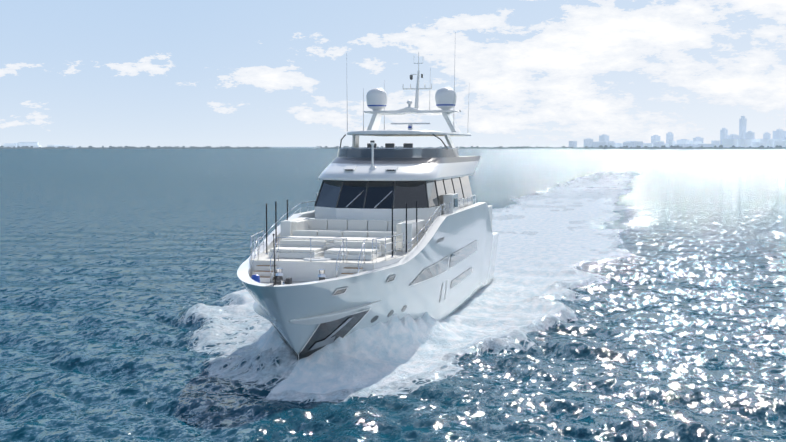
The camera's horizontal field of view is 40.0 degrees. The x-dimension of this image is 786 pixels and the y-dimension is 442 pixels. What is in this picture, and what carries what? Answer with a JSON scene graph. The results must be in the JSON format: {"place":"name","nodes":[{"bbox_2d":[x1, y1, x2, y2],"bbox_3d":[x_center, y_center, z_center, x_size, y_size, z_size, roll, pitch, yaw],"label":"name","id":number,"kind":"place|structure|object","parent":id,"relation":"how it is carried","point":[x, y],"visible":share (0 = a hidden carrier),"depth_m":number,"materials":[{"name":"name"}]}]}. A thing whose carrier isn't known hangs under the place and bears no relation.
{"place":"outdoors","nodes":[
{"label":"outdoors","id":0,"kind":"place"},
{"bbox_2d":[251,274,259,282],"bbox_3d":[-5.449,2.370,42.832,0.400,0.522,0.400,1,4,14],"label":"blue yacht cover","id":1,"kind":"object","parent":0,"point":[256,277],"visible":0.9,"depth_m":42.69,"materials":[{"name":"blue fabric"}]},
{"bbox_2d":[254,267,326,285],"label":"anchor windlasses","id":2,"kind":"object","parent":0,"point":[321,275],"visible":0.5,"depth_m":43.77,"materials":[{"name":"silver metal"}]},
{"bbox_2d":[250,265,364,282],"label":"yacht fore steps","id":3,"kind":"structure","parent":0,"point":[262,272],"depth_m":44.59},
{"bbox_2d":[249,260,372,280],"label":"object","id":4,"kind":"structure","parent":0,"point":[301,271],"depth_m":44.82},
{"bbox_2d":[316,193,457,213],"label":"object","id":5,"kind":"structure","parent":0,"point":[452,198],"depth_m":55.91,"materials":[{"name":"white plastic"}]},
{"bbox_2d":[367,143,412,147],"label":"seats","id":6,"kind":"object","parent":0,"point":[392,145],"visible":0.23,"depth_m":57.80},
{"bbox_2d":[0,147,785,441],"bbox_3d":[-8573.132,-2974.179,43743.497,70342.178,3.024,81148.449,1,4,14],"label":"sea","id":7,"kind":"structure","parent":0,"point":[631,295],"depth_m":58.28,"materials":[{"name":"liquid"}]},
{"bbox_2d":[272,147,319,148],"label":"causeway bridge","id":8,"kind":"structure","parent":7,"relation":"in","point":[293,147],"depth_m":7252.95,"materials":[{"name":"grey concrete"}]},
{"bbox_2d":[238,202,498,356],"bbox_3d":[-0.424,2.771,57.264,7.900,6.560,35.500,1,4,14],"label":"yacht hull","id":9,"kind":"object","parent":7,"relation":"on","point":[283,306],"visible":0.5,"depth_m":47.42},
{"bbox_2d":[253,300,380,324],"bbox_3d":[-3.696,3.719,43.788,5.434,0.620,4.600,1,4,14],"label":"yacht spray knuckle","id":10,"kind":"object","parent":9,"relation":"attached to","point":[327,317],"visible":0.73,"depth_m":42.65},
{"bbox_2d":[303,257,331,260],"bbox_3d":[-3.202,1.594,45.688,1.240,0.079,1.240,1,4,14],"label":"table","id":11,"kind":"object","parent":9,"relation":"on","point":[317,259],"visible":0.9,"depth_m":45.49,"materials":[{"name":"white"}]},
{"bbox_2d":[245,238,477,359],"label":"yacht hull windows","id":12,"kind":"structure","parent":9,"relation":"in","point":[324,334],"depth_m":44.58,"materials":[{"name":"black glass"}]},
{"bbox_2d":[237,202,497,286],"bbox_3d":[-0.433,0.698,57.083,7.900,2.400,35.380,1,4,14],"label":"bulwark","id":13,"kind":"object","parent":9,"relation":"attached to","point":[243,272],"depth_m":46.38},
{"bbox_2d":[273,234,275,284],"bbox_3d":[-4.452,1.623,40.587,0.180,2.322,0.265,3,5,34],"label":"flagpole","id":14,"kind":"object","parent":13,"relation":"on","point":[274,262],"visible":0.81,"depth_m":40.53,"materials":[{"name":"black metal"}]},
{"bbox_2d":[266,200,416,257],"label":"black poles","id":15,"kind":"object","parent":13,"relation":"on","point":[406,252],"visible":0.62,"depth_m":48.23,"materials":[{"name":"black metal"}]},
{"bbox_2d":[269,217,424,259],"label":"yacht lounge bases","id":16,"kind":"object","parent":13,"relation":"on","point":[414,227],"visible":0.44,"depth_m":49.08,"materials":[{"name":"white plastic"}]},
{"bbox_2d":[270,219,407,254],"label":"yacht cushions","id":17,"kind":"object","parent":16,"relation":"on","point":[356,233],"visible":0.83,"depth_m":49.19,"materials":[{"name":"white fabric"}]},
{"bbox_2d":[249,195,475,282],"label":"yacht rails","id":18,"kind":"object","parent":13,"relation":"on","point":[310,245],"visible":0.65,"depth_m":45.16,"materials":[{"name":"silver metal"}]},
{"bbox_2d":[315,176,472,226],"bbox_3d":[0.159,-1.164,59.406,6.300,2.520,13.550,1,4,14],"label":"wheelhouse","id":19,"kind":"object","parent":9,"relation":"on","point":[410,193],"visible":0.52,"depth_m":53.50,"materials":[{"name":"black glass"}]},
{"bbox_2d":[314,179,463,208],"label":"window mullions","id":20,"kind":"object","parent":19,"relation":"attached to","point":[387,195],"visible":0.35,"depth_m":53.60,"materials":[{"name":"black metal"}]},
{"bbox_2d":[318,156,480,180],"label":"yacht visor roof","id":21,"kind":"structure","parent":19,"relation":"on","point":[417,169],"depth_m":55.12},
{"bbox_2d":[344,141,397,171],"bbox_3d":[-1.101,-3.257,54.371,2.700,1.580,0.631,1,4,14],"label":"searchlight and horns","id":22,"kind":"object","parent":21,"relation":"on","point":[373,167],"visible":0.9,"depth_m":54.30},
{"bbox_2d":[340,134,454,148],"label":"hardtop supports","id":23,"kind":"object","parent":21,"relation":"on","point":[355,141],"visible":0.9,"depth_m":60.12,"materials":[{"name":"white metal"}]},
{"bbox_2d":[347,130,470,135],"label":"hardtop roof","id":24,"kind":"structure","parent":23,"relation":"on","point":[398,133],"depth_m":57.71,"materials":[{"name":"grey plastic"}]},
{"bbox_2d":[346,53,468,132],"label":"whip antennas","id":25,"kind":"object","parent":24,"relation":"on","point":[384,106],"visible":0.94,"depth_m":61.06,"materials":[{"name":"white plastic"}]},
{"bbox_2d":[364,52,460,131],"bbox_3d":[1.134,-7.524,63.008,5.700,4.680,2.265,1,4,14],"label":"radar mast","id":26,"kind":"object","parent":24,"relation":"on","point":[445,98],"depth_m":62.54,"materials":[{"name":"white metal"}]},
{"bbox_2d":[337,148,458,157],"bbox_3d":[0.023,-3.716,58.672,6.200,0.512,5.700,1,4,14],"label":"flybridge windscreen","id":27,"kind":"object","parent":21,"relation":"on","point":[398,152],"visible":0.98,"depth_m":56.26,"materials":[{"name":"grey glass"}]},
{"bbox_2d":[0,116,785,147],"bbox_3d":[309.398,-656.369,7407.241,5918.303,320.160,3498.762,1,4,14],"label":"city skyline","id":28,"kind":"structure","parent":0,"point":[744,138],"depth_m":8398.24,"materials":[{"name":"grey concrete"}]},
{"bbox_2d":[0,0,785,146],"label":"sky","id":29,"kind":"structure","parent":0,"point":[83,73],"materials":[{"name":"blue"}]},
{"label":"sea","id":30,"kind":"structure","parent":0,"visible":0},
{"bbox_2d":[0,145,785,148],"bbox_3d":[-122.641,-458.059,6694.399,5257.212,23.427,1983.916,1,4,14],"label":"shore treeline","id":31,"kind":"object","parent":30,"relation":"on","point":[471,147],"visible":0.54,"depth_m":6768.21,"materials":[{"name":"teal plant"}]}
]}

